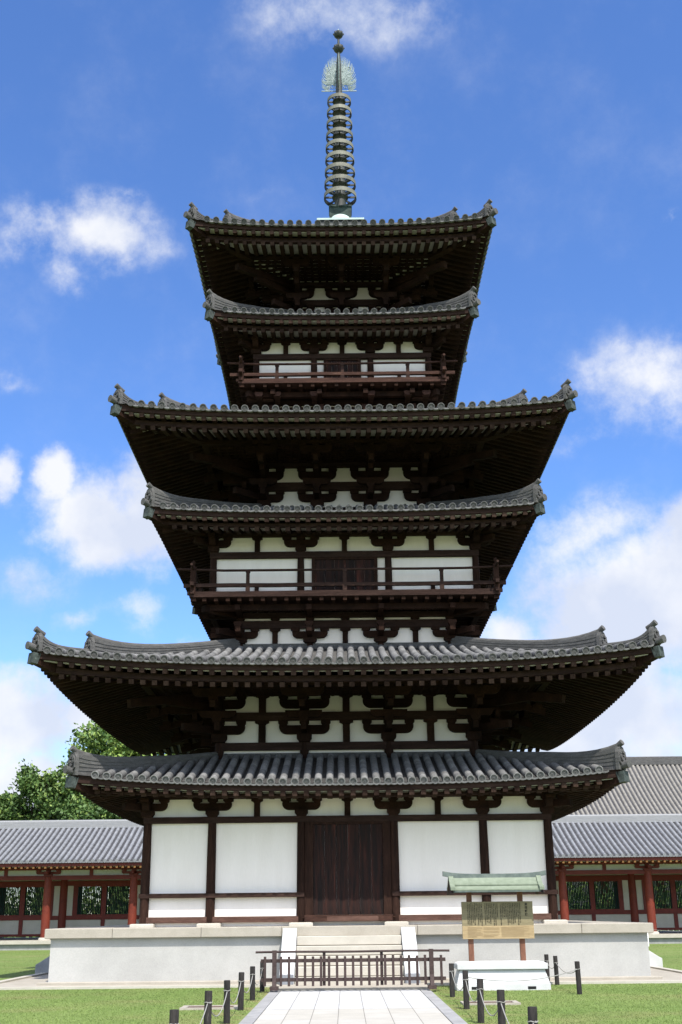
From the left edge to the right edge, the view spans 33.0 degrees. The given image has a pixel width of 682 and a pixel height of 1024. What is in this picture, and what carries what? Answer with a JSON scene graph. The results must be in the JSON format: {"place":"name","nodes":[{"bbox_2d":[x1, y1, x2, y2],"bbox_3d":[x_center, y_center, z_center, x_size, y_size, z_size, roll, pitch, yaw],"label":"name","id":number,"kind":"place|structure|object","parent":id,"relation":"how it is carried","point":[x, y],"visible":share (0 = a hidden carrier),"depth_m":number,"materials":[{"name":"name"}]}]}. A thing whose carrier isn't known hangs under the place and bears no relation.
{"place":"outdoors","nodes":[
{"label":"outdoors","id":0,"kind":"place"},
{"bbox_2d":[0,937,681,1023],"bbox_3d":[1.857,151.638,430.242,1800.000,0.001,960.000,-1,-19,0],"label":"lawn","id":1,"kind":"structure","parent":0,"point":[29,966],"depth_m":20.95,"materials":[{"name":"green plant"}]},
{"bbox_2d":[0,806,30,820],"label":"broadleaf tree","id":2,"kind":"object","parent":1,"relation":"on","point":[22,814],"visible":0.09,"depth_m":77.77,"materials":[{"name":"green plant"}]},
{"bbox_2d":[0,758,98,905],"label":"broadleaf tree","id":3,"kind":"object","parent":1,"relation":"on","point":[34,787],"visible":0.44,"depth_m":78.04,"materials":[{"name":"green plant"}]},
{"bbox_2d":[4,886,128,937],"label":"undergrowth","id":4,"kind":"object","parent":1,"relation":"on","point":[82,901],"visible":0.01,"depth_m":69.33,"materials":[{"name":"green plant"}]},
{"bbox_2d":[53,799,126,913],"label":"broadleaf tree","id":5,"kind":"object","parent":1,"relation":"on","point":[84,812],"visible":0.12,"depth_m":73.34,"materials":[{"name":"green plant"}]},
{"bbox_2d":[51,720,181,919],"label":"broadleaf tree","id":6,"kind":"object","parent":1,"relation":"on","point":[113,746],"visible":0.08,"depth_m":80.48,"materials":[{"name":"green plant"}]},
{"bbox_2d":[169,1009,178,1023],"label":"rope post","id":7,"kind":"object","parent":1,"relation":"on","point":[174,1016],"visible":1,"depth_m":11.91,"materials":[{"name":"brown wood"}]},
{"bbox_2d":[204,991,211,1023],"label":"rope post","id":8,"kind":"object","parent":1,"relation":"on","point":[208,1012],"visible":1,"depth_m":14.79,"materials":[{"name":"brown wood"}]},
{"bbox_2d":[179,1005,237,1009],"bbox_3d":[-2.249,8.561,19.882,1.000,0.055,0.600,-1,-19,0],"label":"drain cover","id":9,"kind":"object","parent":1,"relation":"on","point":[201,1007],"visible":0.57,"depth_m":19.67,"materials":[{"name":"beige stone"}]},
{"bbox_2d":[223,980,230,1023],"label":"rope post","id":10,"kind":"object","parent":1,"relation":"on","point":[226,1017],"visible":1,"depth_m":17.10,"materials":[{"name":"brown wood"}]},
{"bbox_2d":[238,972,243,1010],"bbox_3d":[-1.691,8.137,19.494,0.116,0.650,0.116,15,-23,-37],"label":"rope post","id":11,"kind":"object","parent":1,"relation":"on","point":[241,996],"visible":0.91,"depth_m":19.46,"materials":[{"name":"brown wood"}]},
{"bbox_2d":[250,966,254,1000],"bbox_3d":[-1.667,8.910,21.712,0.116,0.650,0.116,1,-18,-8],"label":"rope post","id":12,"kind":"object","parent":1,"relation":"on","point":[252,986],"visible":0.91,"depth_m":21.68,"materials":[{"name":"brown wood"}]},
{"bbox_2d":[260,961,264,991],"bbox_3d":[-1.645,9.736,24.082,0.116,0.650,0.116,13,-24,-32],"label":"rope post","id":13,"kind":"object","parent":1,"relation":"on","point":[262,988],"visible":0.57,"depth_m":24.05,"materials":[{"name":"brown wood"}]},
{"bbox_2d":[200,969,262,1023],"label":"rope","id":14,"kind":"object","parent":13,"relation":"attached to","point":[230,999],"visible":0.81,"depth_m":17.11,"materials":[{"name":"grey fabric"}]},
{"bbox_2d":[0,814,681,950],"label":"roofed corridor","id":15,"kind":"object","parent":1,"relation":"on","point":[66,863],"visible":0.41,"depth_m":60.05,"materials":[{"name":"grey tile"}]},
{"bbox_2d":[0,886,53,915],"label":"window","id":16,"kind":"structure","parent":15,"relation":"in","point":[23,895],"depth_m":60.48,"materials":[{"name":"red paint"}]},
{"bbox_2d":[72,885,129,915],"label":"window","id":17,"kind":"structure","parent":15,"relation":"in","point":[104,898],"depth_m":60.46,"materials":[{"name":"red paint"}]},
{"bbox_2d":[566,880,623,910],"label":"window","id":18,"kind":"structure","parent":15,"relation":"in","point":[591,893],"depth_m":60.45,"materials":[{"name":"green wood"}]},
{"bbox_2d":[641,880,681,909],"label":"window","id":19,"kind":"structure","parent":15,"relation":"in","point":[673,891],"depth_m":60.45,"materials":[{"name":"green wood"}]},
{"bbox_2d":[0,966,681,989],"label":"gutter kerb","id":20,"kind":"structure","parent":1,"relation":"on","point":[269,985],"depth_m":25.54,"materials":[{"name":"beige stone"}]},
{"bbox_2d":[0,968,681,986],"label":"gutter bed","id":21,"kind":"object","parent":1,"relation":"on","point":[34,981],"visible":0.1,"depth_m":27.10,"materials":[{"name":"beige stone"}]},
{"bbox_2d":[544,954,549,981],"bbox_3d":[4.705,10.444,26.298,0.116,0.650,0.116,7,-22,-20],"label":"rope post","id":22,"kind":"object","parent":21,"relation":"on","point":[546,958],"visible":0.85,"depth_m":26.31,"materials":[{"name":"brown wood"}]},
{"bbox_2d":[35,919,662,985],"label":"stone platform","id":23,"kind":"structure","parent":1,"relation":"on","point":[152,954],"depth_m":27.19,"materials":[{"name":"stone"}]},
{"bbox_2d":[25,29,666,926],"bbox_3d":[0.056,-3.329,39.481,16.053,32.830,16.053,-1,-19,0],"label":"pagoda","id":24,"kind":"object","parent":23,"relation":"on","point":[345,715],"visible":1,"depth_m":32.73,"materials":[{"name":"brown wood"}]},
{"bbox_2d":[277,982,427,990],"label":"landing slab","id":25,"kind":"structure","parent":1,"relation":"on","point":[372,986],"depth_m":24.23,"materials":[{"name":"beige stone"}]},
{"bbox_2d":[449,963,454,996],"bbox_3d":[2.127,9.002,22.089,0.116,0.650,0.116,-13,-22,33],"label":"rope post","id":26,"kind":"object","parent":1,"relation":"on","point":[451,982],"visible":0.91,"depth_m":22.06,"materials":[{"name":"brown wood"}]},
{"bbox_2d":[462,970,469,1008],"bbox_3d":[2.095,8.032,19.306,0.116,0.650,0.116,11,-22,-30],"label":"rope post","id":27,"kind":"object","parent":1,"relation":"on","point":[466,1002],"visible":0.95,"depth_m":19.28,"materials":[{"name":"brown wood"}]},
{"bbox_2d":[476,979,483,1023],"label":"rope post","id":28,"kind":"object","parent":1,"relation":"on","point":[480,1009],"visible":0.99,"depth_m":16.82,"materials":[{"name":"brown wood"}]},
{"bbox_2d":[460,1000,520,1004],"bbox_3d":[2.622,8.642,20.257,1.000,0.055,0.600,-1,-19,0],"label":"drain cover","id":29,"kind":"object","parent":1,"relation":"on","point":[511,1002],"visible":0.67,"depth_m":20.09,"materials":[{"name":"beige stone"}]},
{"bbox_2d":[442,870,550,990],"bbox_3d":[3.347,8.930,24.658,2.240,2.395,1.193,-1,-19,0],"label":"sign board","id":30,"kind":"object","parent":1,"relation":"on","point":[492,920],"visible":0.99,"depth_m":24.63,"materials":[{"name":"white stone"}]},
{"bbox_2d":[496,990,505,1023],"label":"rope post","id":31,"kind":"object","parent":1,"relation":"on","point":[499,1001],"visible":0.99,"depth_m":14.40,"materials":[{"name":"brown wood"}]},
{"bbox_2d":[527,1006,537,1023],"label":"rope post","id":32,"kind":"object","parent":1,"relation":"on","point":[532,1014],"visible":1,"depth_m":11.80,"materials":[{"name":"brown wood"}]},
{"bbox_2d":[451,972,533,1023],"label":"rope","id":33,"kind":"object","parent":32,"relation":"attached to","point":[482,1000],"visible":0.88,"depth_m":16.58,"materials":[{"name":"grey fabric"}]},
{"bbox_2d":[553,956,559,984],"bbox_3d":[4.737,10.112,25.348,0.116,0.650,0.116,-10,-21,24],"label":"rope post","id":34,"kind":"object","parent":1,"relation":"on","point":[555,961],"visible":0.94,"depth_m":25.32,"materials":[{"name":"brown wood"}]},
{"bbox_2d":[575,961,581,994],"bbox_3d":[4.625,9.100,22.442,0.116,0.650,0.116,5,-21,-17],"label":"rope post","id":35,"kind":"object","parent":1,"relation":"on","point":[578,978],"visible":0.93,"depth_m":22.41,"materials":[{"name":"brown wood"}]},
{"bbox_2d":[468,969,576,980],"bbox_3d":[3.360,8.424,20.923,0.015,0.163,4.170,-15,-24,35],"label":"rope","id":36,"kind":"object","parent":35,"relation":"attached to","point":[525,980],"visible":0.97,"depth_m":21.00,"materials":[{"name":"grey fabric"}]},
{"bbox_2d":[566,881,681,930],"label":"undergrowth","id":37,"kind":"object","parent":1,"relation":"on","point":[614,906],"visible":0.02,"depth_m":71.06,"materials":[{"name":"green plant"}]},
{"bbox_2d":[0,0,681,913],"label":"sky","id":38,"kind":"structure","parent":0,"point":[117,117],"materials":[{"name":"blue"}]},
{"bbox_2d":[253,989,451,1023],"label":"stone path","id":39,"kind":"structure","parent":0,"point":[417,1006],"depth_m":19.28,"materials":[{"name":"grey stone"}]},
{"bbox_2d":[239,989,467,1023],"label":"path border","id":40,"kind":"object","parent":39,"relation":"on","point":[261,1006],"visible":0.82,"depth_m":19.25,"materials":[{"name":"grey stone"}]},
{"bbox_2d":[256,949,449,990],"bbox_3d":[0.242,9.425,23.738,4.020,0.765,0.300,-1,-19,0],"label":"wooden barrier","id":41,"kind":"object","parent":40,"relation":"on","point":[274,961],"visible":1,"depth_m":23.74,"materials":[{"name":"brown wood"}]},
{"bbox_2d":[568,756,681,930],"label":"temple hall","id":42,"kind":"structure","parent":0,"point":[653,785],"depth_m":89.91,"materials":[{"name":"tile"}]}
]}

